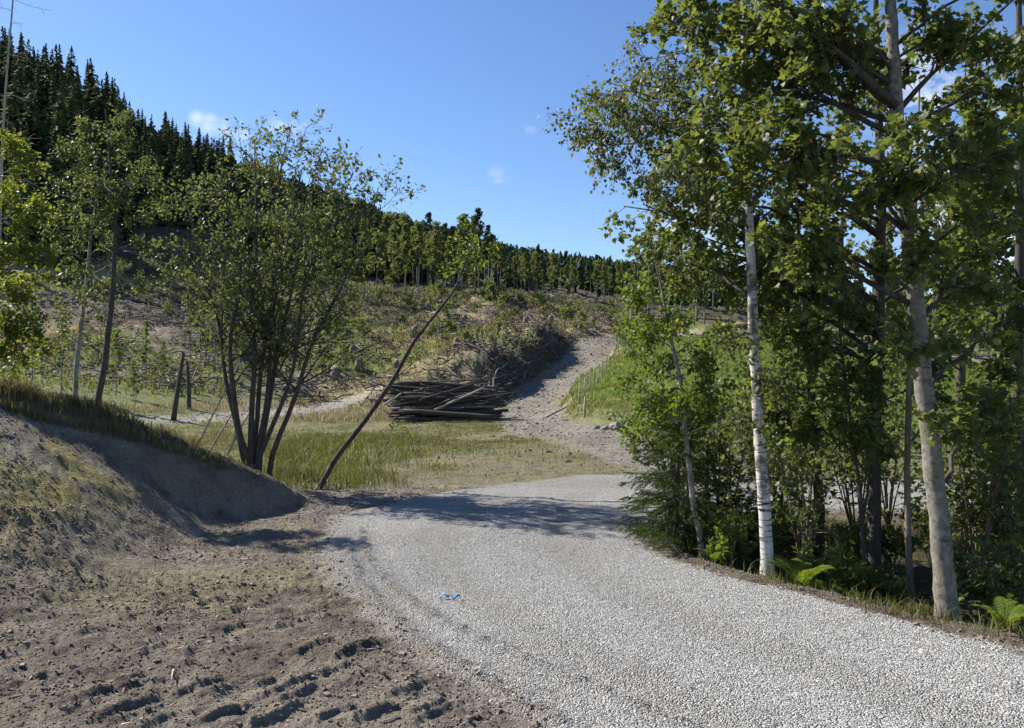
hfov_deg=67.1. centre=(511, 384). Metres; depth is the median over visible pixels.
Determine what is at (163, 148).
spruce tree
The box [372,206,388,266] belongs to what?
spruce tree
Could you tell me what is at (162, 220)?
spruce tree
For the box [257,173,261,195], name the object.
spruce tree
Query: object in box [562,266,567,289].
broadleaf tree
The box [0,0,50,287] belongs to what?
dead tree
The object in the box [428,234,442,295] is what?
birch tree
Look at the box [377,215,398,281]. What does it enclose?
spruce tree
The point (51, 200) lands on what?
spruce tree
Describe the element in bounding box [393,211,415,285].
broadleaf tree
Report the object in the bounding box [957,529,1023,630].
maple sapling
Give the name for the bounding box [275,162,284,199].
spruce tree
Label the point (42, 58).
spruce tree
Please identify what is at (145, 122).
spruce tree
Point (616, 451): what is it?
dirt track
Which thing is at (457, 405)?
log
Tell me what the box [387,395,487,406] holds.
log
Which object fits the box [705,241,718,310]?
broadleaf tree
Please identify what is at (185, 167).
spruce tree
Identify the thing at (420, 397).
log
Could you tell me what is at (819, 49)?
maple tree
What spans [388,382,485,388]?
log
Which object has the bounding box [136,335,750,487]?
track stones
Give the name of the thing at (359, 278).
birch tree
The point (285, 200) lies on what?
spruce tree
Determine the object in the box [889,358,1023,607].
maple sapling
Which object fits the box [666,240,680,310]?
broadleaf tree
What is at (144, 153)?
spruce tree
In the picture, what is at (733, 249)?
broadleaf tree
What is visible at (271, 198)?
spruce tree
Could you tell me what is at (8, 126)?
spruce tree
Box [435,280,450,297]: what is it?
bush
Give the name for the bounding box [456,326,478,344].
bush
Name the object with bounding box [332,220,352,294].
birch tree
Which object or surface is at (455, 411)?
log
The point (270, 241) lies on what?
spruce tree
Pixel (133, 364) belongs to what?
sapling
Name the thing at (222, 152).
spruce tree
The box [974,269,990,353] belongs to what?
broadleaf tree
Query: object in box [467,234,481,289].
birch tree
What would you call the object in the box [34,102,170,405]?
slim tree
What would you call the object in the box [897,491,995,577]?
maple sapling
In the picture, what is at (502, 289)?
bush
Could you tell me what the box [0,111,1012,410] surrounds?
hillside
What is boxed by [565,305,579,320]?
bush
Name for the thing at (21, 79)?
spruce tree
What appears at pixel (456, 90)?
sky
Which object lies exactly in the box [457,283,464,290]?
bush
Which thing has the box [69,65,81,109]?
spruce tree
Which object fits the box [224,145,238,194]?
spruce tree
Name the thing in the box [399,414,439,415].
log
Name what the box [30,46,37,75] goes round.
spruce tree
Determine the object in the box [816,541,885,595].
sapling
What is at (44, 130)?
spruce tree
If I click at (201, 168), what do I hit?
spruce tree
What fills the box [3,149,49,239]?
spruce tree
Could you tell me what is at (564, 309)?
bush
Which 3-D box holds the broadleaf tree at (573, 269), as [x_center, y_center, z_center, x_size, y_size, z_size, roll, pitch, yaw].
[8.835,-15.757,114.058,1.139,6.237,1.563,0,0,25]
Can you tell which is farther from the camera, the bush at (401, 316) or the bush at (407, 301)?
the bush at (407, 301)
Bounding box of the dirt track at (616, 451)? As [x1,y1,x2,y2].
[502,331,763,475]
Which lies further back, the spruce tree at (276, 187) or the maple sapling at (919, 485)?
the spruce tree at (276, 187)
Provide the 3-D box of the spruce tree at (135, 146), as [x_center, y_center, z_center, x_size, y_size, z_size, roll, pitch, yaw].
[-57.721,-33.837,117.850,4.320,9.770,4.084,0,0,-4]
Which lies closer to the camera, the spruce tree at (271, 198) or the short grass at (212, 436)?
the short grass at (212, 436)
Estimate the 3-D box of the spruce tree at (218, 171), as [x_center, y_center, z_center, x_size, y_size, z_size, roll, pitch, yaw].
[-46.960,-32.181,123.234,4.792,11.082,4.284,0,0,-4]
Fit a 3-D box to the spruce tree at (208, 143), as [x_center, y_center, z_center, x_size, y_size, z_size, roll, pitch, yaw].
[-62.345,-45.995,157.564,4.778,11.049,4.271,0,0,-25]
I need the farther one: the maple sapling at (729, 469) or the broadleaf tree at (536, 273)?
the broadleaf tree at (536, 273)
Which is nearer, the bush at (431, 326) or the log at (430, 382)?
the log at (430, 382)
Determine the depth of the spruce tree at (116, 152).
109.75 m
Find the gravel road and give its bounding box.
[318,474,1023,727]
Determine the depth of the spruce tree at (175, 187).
106.88 m
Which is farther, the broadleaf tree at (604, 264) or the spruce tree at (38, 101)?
the broadleaf tree at (604, 264)
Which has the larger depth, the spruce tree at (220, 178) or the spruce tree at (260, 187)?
the spruce tree at (260, 187)
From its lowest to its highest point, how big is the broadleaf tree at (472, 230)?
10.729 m
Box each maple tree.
[574,0,1001,598]
[626,0,1023,621]
[737,178,853,563]
[914,4,1023,574]
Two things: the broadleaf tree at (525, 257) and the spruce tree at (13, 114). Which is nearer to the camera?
the spruce tree at (13, 114)
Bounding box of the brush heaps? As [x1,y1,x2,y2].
[7,247,616,403]
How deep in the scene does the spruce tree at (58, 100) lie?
112.01 m
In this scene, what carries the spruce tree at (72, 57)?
on the hillside
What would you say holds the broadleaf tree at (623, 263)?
on the hillside
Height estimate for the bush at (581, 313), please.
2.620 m
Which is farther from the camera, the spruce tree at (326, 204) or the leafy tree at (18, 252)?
the spruce tree at (326, 204)
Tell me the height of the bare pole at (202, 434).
2.060 m
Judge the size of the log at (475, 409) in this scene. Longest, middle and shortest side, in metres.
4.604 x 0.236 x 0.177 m
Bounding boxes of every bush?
[147,295,153,303]
[162,301,176,312]
[188,300,213,322]
[209,338,219,351]
[224,323,251,349]
[224,337,245,355]
[332,311,344,327]
[335,340,351,358]
[345,290,365,307]
[345,305,358,315]
[348,314,372,338]
[372,285,384,300]
[398,294,416,308]
[398,312,408,324]
[424,321,438,338]
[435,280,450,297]
[436,299,450,316]
[436,316,460,339]
[446,302,454,310]
[449,291,457,304]
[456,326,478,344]
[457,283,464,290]
[468,300,478,312]
[473,277,484,288]
[473,323,482,333]
[479,278,491,290]
[482,281,496,299]
[487,323,495,332]
[492,317,503,331]
[493,292,506,307]
[495,284,512,300]
[495,309,512,324]
[504,309,517,322]
[510,306,522,317]
[516,291,526,304]
[532,290,551,307]
[536,304,550,319]
[557,304,573,321]
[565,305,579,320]
[568,307,588,329]
[589,318,598,327]
[594,303,604,311]
[606,308,614,317]
[608,297,619,309]
[608,311,632,343]
[612,311,625,335]
[613,308,649,335]
[624,329,656,357]
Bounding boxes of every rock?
[600,425,608,429]
[608,420,624,429]
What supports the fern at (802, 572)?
on the ground at (270, 531)
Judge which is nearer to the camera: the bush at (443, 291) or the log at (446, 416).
the log at (446, 416)
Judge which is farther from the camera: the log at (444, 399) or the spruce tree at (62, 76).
the spruce tree at (62, 76)
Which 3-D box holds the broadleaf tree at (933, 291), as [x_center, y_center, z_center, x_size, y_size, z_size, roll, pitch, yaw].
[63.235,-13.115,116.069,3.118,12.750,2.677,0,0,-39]
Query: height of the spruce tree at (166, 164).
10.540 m
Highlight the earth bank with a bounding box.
[0,386,306,596]
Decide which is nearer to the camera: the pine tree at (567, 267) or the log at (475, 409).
the log at (475, 409)
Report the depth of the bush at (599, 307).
91.13 m
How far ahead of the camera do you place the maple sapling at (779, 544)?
8.02 m
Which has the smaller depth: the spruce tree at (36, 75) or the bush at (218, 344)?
the bush at (218, 344)
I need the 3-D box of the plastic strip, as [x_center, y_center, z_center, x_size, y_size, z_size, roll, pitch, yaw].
[-0.455,1.556,5.663,0.149,0.049,0.076,0,0,7]
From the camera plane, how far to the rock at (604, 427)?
25.40 m
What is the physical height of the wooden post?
1.001 m
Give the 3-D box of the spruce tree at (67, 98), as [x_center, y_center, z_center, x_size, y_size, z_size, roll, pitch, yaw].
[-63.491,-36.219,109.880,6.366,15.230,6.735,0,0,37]
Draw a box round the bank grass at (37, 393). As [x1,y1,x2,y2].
[0,372,247,472]
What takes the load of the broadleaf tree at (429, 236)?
on the hillside
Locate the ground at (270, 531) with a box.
[0,381,1023,727]
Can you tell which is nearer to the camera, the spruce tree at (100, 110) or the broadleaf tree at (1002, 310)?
the broadleaf tree at (1002, 310)
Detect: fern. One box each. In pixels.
[694,545,729,560]
[761,554,836,585]
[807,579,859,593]
[972,596,1023,628]
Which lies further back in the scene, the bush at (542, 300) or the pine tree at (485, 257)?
the pine tree at (485, 257)
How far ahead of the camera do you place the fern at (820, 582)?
6.93 m
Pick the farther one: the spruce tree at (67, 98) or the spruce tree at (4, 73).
the spruce tree at (4, 73)
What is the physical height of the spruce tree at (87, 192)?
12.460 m
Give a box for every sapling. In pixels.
[21,284,38,386]
[47,296,68,394]
[108,328,122,395]
[127,358,139,410]
[139,320,150,380]
[159,340,168,390]
[181,273,197,359]
[192,295,210,377]
[207,282,225,370]
[214,276,230,361]
[232,296,243,371]
[294,290,308,363]
[316,289,324,340]
[606,362,722,521]
[666,331,797,555]
[667,481,754,562]
[697,506,759,574]
[708,500,759,566]
[713,309,832,529]
[738,395,865,559]
[745,492,817,570]
[789,354,925,556]
[791,533,855,588]
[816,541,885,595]
[821,353,948,525]
[827,516,902,578]
[849,498,926,577]
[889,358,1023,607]
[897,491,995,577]
[901,459,992,553]
[912,476,1023,590]
[940,363,1023,593]
[946,448,1009,561]
[951,533,1023,623]
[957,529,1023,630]
[969,464,1023,567]
[969,564,1023,632]
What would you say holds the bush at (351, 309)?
on the hillside
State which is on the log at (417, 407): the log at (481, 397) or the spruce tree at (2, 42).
the log at (481, 397)
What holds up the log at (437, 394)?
on the log at (439, 391)
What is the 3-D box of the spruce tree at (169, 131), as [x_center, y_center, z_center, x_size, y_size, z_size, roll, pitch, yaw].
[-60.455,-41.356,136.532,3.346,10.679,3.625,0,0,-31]
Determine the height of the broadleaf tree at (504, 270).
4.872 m
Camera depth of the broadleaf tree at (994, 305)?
80.73 m
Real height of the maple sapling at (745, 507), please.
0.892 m
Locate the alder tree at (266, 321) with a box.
[136,105,427,475]
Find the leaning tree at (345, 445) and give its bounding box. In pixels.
[315,215,499,489]
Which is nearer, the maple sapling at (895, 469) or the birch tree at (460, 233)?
the maple sapling at (895, 469)
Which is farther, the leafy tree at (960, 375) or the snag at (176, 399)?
the snag at (176, 399)
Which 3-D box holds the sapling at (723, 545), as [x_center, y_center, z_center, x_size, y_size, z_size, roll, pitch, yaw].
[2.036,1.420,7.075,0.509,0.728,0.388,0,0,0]
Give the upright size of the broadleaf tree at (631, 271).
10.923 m
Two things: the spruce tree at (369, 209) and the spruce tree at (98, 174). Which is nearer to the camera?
the spruce tree at (98, 174)
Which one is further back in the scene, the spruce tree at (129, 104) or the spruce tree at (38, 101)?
the spruce tree at (129, 104)
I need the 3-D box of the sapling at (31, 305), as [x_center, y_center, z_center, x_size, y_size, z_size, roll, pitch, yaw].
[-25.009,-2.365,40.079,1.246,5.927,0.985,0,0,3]
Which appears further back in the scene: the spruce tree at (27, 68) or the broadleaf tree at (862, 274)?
the spruce tree at (27, 68)
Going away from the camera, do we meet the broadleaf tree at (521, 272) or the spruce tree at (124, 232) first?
the spruce tree at (124, 232)
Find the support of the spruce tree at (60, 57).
on the hillside
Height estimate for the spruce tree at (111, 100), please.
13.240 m
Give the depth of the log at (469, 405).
35.77 m
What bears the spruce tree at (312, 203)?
on the hillside
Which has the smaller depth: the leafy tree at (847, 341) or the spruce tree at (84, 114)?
the leafy tree at (847, 341)
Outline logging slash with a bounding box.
[0,227,682,405]
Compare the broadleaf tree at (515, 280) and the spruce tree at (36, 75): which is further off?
the spruce tree at (36, 75)
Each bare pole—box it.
[198,362,242,443]
[209,387,247,451]
[226,414,248,455]
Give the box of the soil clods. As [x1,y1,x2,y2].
[0,392,1023,727]
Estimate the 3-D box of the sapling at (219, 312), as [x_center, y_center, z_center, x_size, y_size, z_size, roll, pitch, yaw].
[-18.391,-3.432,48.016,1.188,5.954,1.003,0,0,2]
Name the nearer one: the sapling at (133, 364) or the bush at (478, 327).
the sapling at (133, 364)
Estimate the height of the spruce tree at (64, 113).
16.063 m
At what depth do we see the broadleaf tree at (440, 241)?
111.50 m
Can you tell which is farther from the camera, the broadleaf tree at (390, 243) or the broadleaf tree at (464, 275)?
the broadleaf tree at (390, 243)
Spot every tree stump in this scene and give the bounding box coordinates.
[330,365,339,378]
[350,344,356,352]
[354,357,364,370]
[393,359,398,367]
[453,337,459,347]
[523,316,528,322]
[548,315,553,322]
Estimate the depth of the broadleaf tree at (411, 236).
109.30 m
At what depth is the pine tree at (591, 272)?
125.73 m
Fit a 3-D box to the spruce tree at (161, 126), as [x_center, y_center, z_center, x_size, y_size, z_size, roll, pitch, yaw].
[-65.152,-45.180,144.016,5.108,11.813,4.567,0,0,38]
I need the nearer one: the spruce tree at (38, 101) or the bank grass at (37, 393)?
the bank grass at (37, 393)
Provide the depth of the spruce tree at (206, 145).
149.12 m
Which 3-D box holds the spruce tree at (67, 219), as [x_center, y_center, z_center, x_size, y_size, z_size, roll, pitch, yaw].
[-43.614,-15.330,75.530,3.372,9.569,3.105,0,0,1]
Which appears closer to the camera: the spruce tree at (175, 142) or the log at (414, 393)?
the log at (414, 393)
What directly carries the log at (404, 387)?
on the log
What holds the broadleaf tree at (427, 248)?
on the hillside
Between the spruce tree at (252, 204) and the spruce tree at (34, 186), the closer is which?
the spruce tree at (34, 186)
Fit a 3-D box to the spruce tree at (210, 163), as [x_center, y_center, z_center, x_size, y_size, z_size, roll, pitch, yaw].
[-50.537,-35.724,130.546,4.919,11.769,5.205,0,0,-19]
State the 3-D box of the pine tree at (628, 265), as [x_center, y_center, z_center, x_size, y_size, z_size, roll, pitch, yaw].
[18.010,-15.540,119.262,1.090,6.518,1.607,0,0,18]
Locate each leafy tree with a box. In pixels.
[0,128,66,381]
[762,90,905,446]
[863,60,1015,467]
[930,104,1015,283]
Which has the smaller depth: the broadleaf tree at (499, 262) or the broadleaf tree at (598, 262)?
the broadleaf tree at (499, 262)
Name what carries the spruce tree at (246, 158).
on the hillside
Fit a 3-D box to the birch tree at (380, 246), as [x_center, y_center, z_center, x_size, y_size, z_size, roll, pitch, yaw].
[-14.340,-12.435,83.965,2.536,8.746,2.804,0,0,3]
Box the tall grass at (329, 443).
[262,429,466,491]
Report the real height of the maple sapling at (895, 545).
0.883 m
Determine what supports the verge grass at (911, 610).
on the ground at (270, 531)
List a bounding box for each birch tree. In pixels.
[50,196,130,397]
[302,211,320,295]
[314,218,334,306]
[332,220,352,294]
[346,236,356,287]
[353,218,375,300]
[366,230,390,304]
[384,224,403,298]
[398,223,414,295]
[408,221,427,294]
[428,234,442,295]
[442,236,457,293]
[453,213,471,291]
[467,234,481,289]
[485,233,497,280]
[536,0,832,577]
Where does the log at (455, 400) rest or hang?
on the ground at (270, 531)
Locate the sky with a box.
[0,0,1023,295]
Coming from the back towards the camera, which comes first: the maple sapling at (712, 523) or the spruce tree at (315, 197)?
the spruce tree at (315, 197)
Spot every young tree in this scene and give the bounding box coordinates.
[609,261,751,557]
[788,277,898,599]
[849,79,1002,607]
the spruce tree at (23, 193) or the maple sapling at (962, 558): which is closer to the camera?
the maple sapling at (962, 558)
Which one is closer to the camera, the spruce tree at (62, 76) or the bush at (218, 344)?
the bush at (218, 344)
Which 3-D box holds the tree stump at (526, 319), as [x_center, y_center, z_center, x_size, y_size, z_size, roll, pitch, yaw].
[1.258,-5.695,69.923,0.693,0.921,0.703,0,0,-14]
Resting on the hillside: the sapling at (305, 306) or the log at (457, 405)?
the sapling at (305, 306)
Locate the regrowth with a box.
[0,234,686,410]
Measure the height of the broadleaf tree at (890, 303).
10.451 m
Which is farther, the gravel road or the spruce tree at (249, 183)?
the spruce tree at (249, 183)
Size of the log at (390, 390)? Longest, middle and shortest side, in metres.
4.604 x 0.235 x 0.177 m
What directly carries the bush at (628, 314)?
on the meadow
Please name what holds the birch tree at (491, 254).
on the hillside
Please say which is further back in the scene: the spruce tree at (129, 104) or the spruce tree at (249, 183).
the spruce tree at (129, 104)
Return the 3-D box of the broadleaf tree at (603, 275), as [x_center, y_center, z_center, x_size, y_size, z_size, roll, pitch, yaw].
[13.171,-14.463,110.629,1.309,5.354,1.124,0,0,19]
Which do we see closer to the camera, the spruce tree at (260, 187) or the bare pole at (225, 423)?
the bare pole at (225, 423)
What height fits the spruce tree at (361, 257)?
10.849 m
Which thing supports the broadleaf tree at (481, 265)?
on the hillside
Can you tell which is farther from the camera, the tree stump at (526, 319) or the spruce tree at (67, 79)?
the spruce tree at (67, 79)
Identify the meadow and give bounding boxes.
[555,336,1012,466]
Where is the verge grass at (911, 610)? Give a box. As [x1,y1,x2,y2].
[649,504,1023,640]
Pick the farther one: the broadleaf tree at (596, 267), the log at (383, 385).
the broadleaf tree at (596, 267)
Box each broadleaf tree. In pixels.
[379,214,390,280]
[385,213,394,264]
[386,221,400,271]
[388,220,400,281]
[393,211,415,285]
[406,226,415,284]
[410,221,423,286]
[421,230,432,284]
[422,238,439,283]
[423,231,430,281]
[428,220,443,283]
[438,225,445,284]
[440,241,451,278]
[453,238,467,279]
[460,233,473,286]
[468,215,481,287]
[475,239,484,277]
[491,241,505,285]
[495,245,503,285]
[502,262,508,279]
[509,256,517,289]
[513,255,521,287]
[517,255,527,291]
[517,256,525,290]
[520,252,529,279]
[525,265,531,290]
[529,256,535,288]
[531,251,542,292]
[533,262,540,292]
[540,270,545,289]
[546,252,559,294]
[548,260,554,286]
[549,265,557,294]
[558,268,565,283]
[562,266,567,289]
[568,257,575,292]
[573,262,577,285]
[575,271,580,297]
[590,264,600,285]
[593,259,602,299]
[599,265,607,291]
[600,261,608,296]
[602,276,608,300]
[606,266,612,291]
[609,274,615,288]
[614,259,622,302]
[620,261,627,299]
[627,238,645,295]
[636,252,647,292]
[637,219,661,321]
[655,228,669,313]
[657,237,667,307]
[663,220,689,318]
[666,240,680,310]
[685,267,709,320]
[687,240,705,317]
[696,238,713,323]
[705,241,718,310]
[716,244,740,326]
[847,252,863,299]
[851,270,866,338]
[866,238,893,310]
[868,250,891,317]
[886,279,906,314]
[896,252,907,311]
[924,264,938,328]
[926,284,942,318]
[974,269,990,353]
[979,263,999,357]
[996,275,1010,316]
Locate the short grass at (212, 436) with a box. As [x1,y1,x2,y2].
[169,384,833,478]
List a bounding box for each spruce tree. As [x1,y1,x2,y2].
[0,25,11,63]
[0,28,25,103]
[0,43,5,75]
[0,53,17,104]
[0,57,28,128]
[0,74,32,173]
[0,141,12,217]
[2,139,47,253]
[3,28,7,52]
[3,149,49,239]
[5,118,14,165]
[15,35,31,68]
[15,37,30,69]
[15,176,50,268]
[17,63,34,115]
[17,82,45,180]
[20,39,37,86]
[22,83,47,156]
[24,53,32,90]
[25,83,47,152]
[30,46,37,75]
[30,158,47,239]
[31,61,43,97]
[33,52,58,124]
[34,50,40,69]
[35,85,75,188]
[36,45,49,96]
[37,126,67,219]
[41,112,75,207]
[41,158,66,237]
[44,44,68,101]
[44,72,58,138]
[48,49,53,65]
[49,180,84,272]
[51,80,67,119]
[56,164,82,233]
[57,65,69,108]
[58,44,64,74]
[58,78,86,132]
[64,45,81,85]
[64,59,73,86]
[64,63,71,95]
[64,68,70,97]
[64,89,91,166]
[64,116,85,205]
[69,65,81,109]
[70,169,100,256]
[71,105,95,179]
[72,78,93,140]
[75,74,93,139]
[79,134,105,220]
[82,65,88,93]
[83,57,100,103]
[84,146,123,257]
[86,75,108,130]
[88,79,112,144]
[93,123,110,188]
[103,71,114,120]
[104,128,140,227]
[106,77,116,130]
[107,89,137,163]
[112,131,120,189]
[115,86,121,109]
[116,139,142,219]
[117,166,137,244]
[119,99,134,129]
[119,123,137,201]
[127,125,136,192]
[128,101,134,130]
[130,131,139,168]
[131,145,154,227]
[133,109,142,148]
[133,143,150,196]
[137,124,150,161]
[140,109,148,141]
[142,117,149,142]
[145,143,153,197]
[145,154,172,226]
[146,114,156,136]
[148,121,158,164]
[156,111,173,151]
[157,125,173,168]
[161,116,174,156]
[162,142,174,203]
[163,144,194,227]
[165,120,175,164]
[170,117,175,143]
[170,121,174,146]
[172,124,179,153]
[176,132,195,177]
[176,135,189,177]
[179,144,196,215]
[183,122,194,164]
[183,126,195,172]
[187,124,194,156]
[191,130,201,169]
[191,136,208,180]
[193,127,202,163]
[194,146,208,191]
[197,181,214,227]
[204,135,208,157]
[204,149,224,210]
[205,137,217,191]
[206,133,210,155]
[212,140,221,168]
[213,162,227,224]
[219,142,224,161]
[220,136,226,158]
[222,174,245,238]
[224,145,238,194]
[226,136,237,188]
[234,159,257,214]
[243,149,248,181]
[244,184,263,249]
[247,159,260,202]
[247,184,266,241]
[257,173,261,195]
[259,178,269,210]
[262,173,270,206]
[263,178,283,245]
[267,203,292,261]
[271,169,282,198]
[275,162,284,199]
[282,185,291,218]
[284,198,301,244]
[291,169,302,200]
[294,172,302,206]
[298,192,322,267]
[300,190,305,246]
[310,187,317,206]
[316,192,327,219]
[324,196,330,217]
[326,197,339,254]
[336,214,347,270]
[337,198,344,219]
[350,212,360,239]
[355,207,373,278]
[361,224,380,275]
[367,205,372,229]
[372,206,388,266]
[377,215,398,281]
[395,233,416,281]
[396,246,416,282]
[614,374,741,554]
[642,380,758,542]
[730,430,834,555]
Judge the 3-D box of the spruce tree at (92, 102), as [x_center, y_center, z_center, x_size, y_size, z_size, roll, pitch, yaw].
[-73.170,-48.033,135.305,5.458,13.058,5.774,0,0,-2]
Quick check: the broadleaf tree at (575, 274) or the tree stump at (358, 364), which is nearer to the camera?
the tree stump at (358, 364)
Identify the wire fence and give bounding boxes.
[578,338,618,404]
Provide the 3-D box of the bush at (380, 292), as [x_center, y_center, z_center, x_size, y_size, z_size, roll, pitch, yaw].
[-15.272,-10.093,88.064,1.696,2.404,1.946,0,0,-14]
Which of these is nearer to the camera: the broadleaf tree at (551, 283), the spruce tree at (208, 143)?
the broadleaf tree at (551, 283)
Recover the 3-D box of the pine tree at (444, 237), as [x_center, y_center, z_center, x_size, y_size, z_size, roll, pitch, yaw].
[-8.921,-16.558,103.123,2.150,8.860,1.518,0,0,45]
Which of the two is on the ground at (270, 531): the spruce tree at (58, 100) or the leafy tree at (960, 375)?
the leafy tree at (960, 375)
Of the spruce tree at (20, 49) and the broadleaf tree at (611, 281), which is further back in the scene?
the spruce tree at (20, 49)
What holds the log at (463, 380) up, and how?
on the log at (411, 385)
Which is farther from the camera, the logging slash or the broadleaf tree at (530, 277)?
the broadleaf tree at (530, 277)
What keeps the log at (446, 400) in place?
on the log at (492, 410)
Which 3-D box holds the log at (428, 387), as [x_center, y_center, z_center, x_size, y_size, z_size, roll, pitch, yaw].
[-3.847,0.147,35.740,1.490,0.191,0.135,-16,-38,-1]
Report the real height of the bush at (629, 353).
2.470 m
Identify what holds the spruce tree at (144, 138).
on the hillside
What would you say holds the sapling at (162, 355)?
on the hillside
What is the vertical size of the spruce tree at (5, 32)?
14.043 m
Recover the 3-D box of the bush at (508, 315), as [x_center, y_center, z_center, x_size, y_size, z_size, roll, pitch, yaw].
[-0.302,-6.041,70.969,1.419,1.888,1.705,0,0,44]
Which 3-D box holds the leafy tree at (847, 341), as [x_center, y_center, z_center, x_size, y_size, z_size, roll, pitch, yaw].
[8.063,-3.041,18.928,4.640,9.161,2.463,0,0,-23]
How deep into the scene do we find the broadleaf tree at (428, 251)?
103.14 m
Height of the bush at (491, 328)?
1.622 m
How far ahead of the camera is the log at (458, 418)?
36.44 m
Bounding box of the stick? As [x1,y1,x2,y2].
[545,405,567,417]
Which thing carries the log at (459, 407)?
on the log
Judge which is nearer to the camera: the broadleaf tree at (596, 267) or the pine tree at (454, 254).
the pine tree at (454, 254)
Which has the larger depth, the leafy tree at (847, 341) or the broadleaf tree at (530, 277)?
the broadleaf tree at (530, 277)
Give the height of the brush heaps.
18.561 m
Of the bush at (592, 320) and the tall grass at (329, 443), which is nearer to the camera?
the tall grass at (329, 443)
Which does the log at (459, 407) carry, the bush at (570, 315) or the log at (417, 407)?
the log at (417, 407)
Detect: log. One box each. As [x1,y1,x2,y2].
[372,380,454,411]
[383,386,498,389]
[383,393,401,405]
[384,384,479,391]
[387,391,488,400]
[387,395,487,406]
[387,409,493,414]
[387,415,429,417]
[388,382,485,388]
[388,391,500,394]
[388,395,470,396]
[389,389,423,391]
[389,400,429,406]
[389,404,505,406]
[390,408,493,414]
[391,399,427,401]
[394,381,503,402]
[394,406,495,411]
[394,417,493,420]
[395,408,492,414]
[397,395,495,398]
[398,381,476,386]
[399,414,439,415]
[400,401,501,404]
[400,406,445,408]
[400,417,478,421]
[401,396,480,401]
[403,392,453,395]
[403,408,499,418]
[406,403,484,406]
[409,399,477,404]
[412,415,484,418]
[413,384,444,391]
[416,409,508,416]
[419,390,497,416]
[420,381,481,400]
[420,388,459,395]
[420,411,483,415]
[421,389,492,391]
[422,387,462,394]
[424,379,479,391]
[424,392,470,408]
[429,390,523,406]
[434,387,483,410]
[435,416,458,417]
[436,378,492,381]
[443,408,483,409]
[452,402,488,410]
[454,395,500,398]
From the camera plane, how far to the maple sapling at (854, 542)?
7.77 m
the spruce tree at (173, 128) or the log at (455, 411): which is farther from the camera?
the spruce tree at (173, 128)
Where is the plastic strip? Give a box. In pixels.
[440,593,460,599]
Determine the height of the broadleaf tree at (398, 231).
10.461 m
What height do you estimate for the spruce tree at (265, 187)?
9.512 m
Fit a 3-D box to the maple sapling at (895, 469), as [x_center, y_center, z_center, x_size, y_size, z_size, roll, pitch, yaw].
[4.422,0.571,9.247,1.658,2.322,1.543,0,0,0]
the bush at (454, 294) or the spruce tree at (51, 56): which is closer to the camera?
the bush at (454, 294)
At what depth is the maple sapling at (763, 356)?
8.90 m
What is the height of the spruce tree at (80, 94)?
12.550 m
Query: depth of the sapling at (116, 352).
39.95 m
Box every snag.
[171,351,184,419]
[186,360,190,409]
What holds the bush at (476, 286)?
on the hillside
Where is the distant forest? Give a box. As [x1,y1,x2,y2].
[0,69,1011,327]
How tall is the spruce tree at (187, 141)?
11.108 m
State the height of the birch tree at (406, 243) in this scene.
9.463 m
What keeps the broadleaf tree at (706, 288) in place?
on the hillside
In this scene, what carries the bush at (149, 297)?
on the hillside
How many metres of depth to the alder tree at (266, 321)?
11.27 m
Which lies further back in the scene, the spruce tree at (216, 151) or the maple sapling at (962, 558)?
the spruce tree at (216, 151)
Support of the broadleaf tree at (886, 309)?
on the hillside
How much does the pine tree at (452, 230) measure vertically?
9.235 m
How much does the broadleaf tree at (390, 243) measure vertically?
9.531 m
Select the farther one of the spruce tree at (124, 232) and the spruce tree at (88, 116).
the spruce tree at (88, 116)
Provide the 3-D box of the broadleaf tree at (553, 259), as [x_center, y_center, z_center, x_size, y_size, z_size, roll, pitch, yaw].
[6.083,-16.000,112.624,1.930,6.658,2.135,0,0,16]
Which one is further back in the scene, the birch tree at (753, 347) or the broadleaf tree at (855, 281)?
the broadleaf tree at (855, 281)
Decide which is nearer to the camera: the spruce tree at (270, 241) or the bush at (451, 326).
the bush at (451, 326)
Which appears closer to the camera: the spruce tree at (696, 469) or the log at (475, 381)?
the spruce tree at (696, 469)
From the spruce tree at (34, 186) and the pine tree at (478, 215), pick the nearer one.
the spruce tree at (34, 186)
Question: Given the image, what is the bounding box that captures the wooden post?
[583,397,586,417]
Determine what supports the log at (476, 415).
on the ground at (270, 531)
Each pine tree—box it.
[423,212,433,283]
[441,228,451,285]
[449,226,457,287]
[451,226,457,285]
[460,213,470,288]
[472,207,485,287]
[481,225,492,279]
[481,237,487,278]
[533,257,541,290]
[565,260,570,296]
[589,267,593,282]
[592,270,598,282]
[625,263,630,290]
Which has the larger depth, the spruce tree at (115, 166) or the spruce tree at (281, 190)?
the spruce tree at (281, 190)
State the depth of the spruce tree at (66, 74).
155.99 m
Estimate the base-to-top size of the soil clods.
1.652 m
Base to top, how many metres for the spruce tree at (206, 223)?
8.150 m
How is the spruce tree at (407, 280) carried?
on the hillside
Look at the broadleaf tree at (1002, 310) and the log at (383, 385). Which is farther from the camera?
the broadleaf tree at (1002, 310)
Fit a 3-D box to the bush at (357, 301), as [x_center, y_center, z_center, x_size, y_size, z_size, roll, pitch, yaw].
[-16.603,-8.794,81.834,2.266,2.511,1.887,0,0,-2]

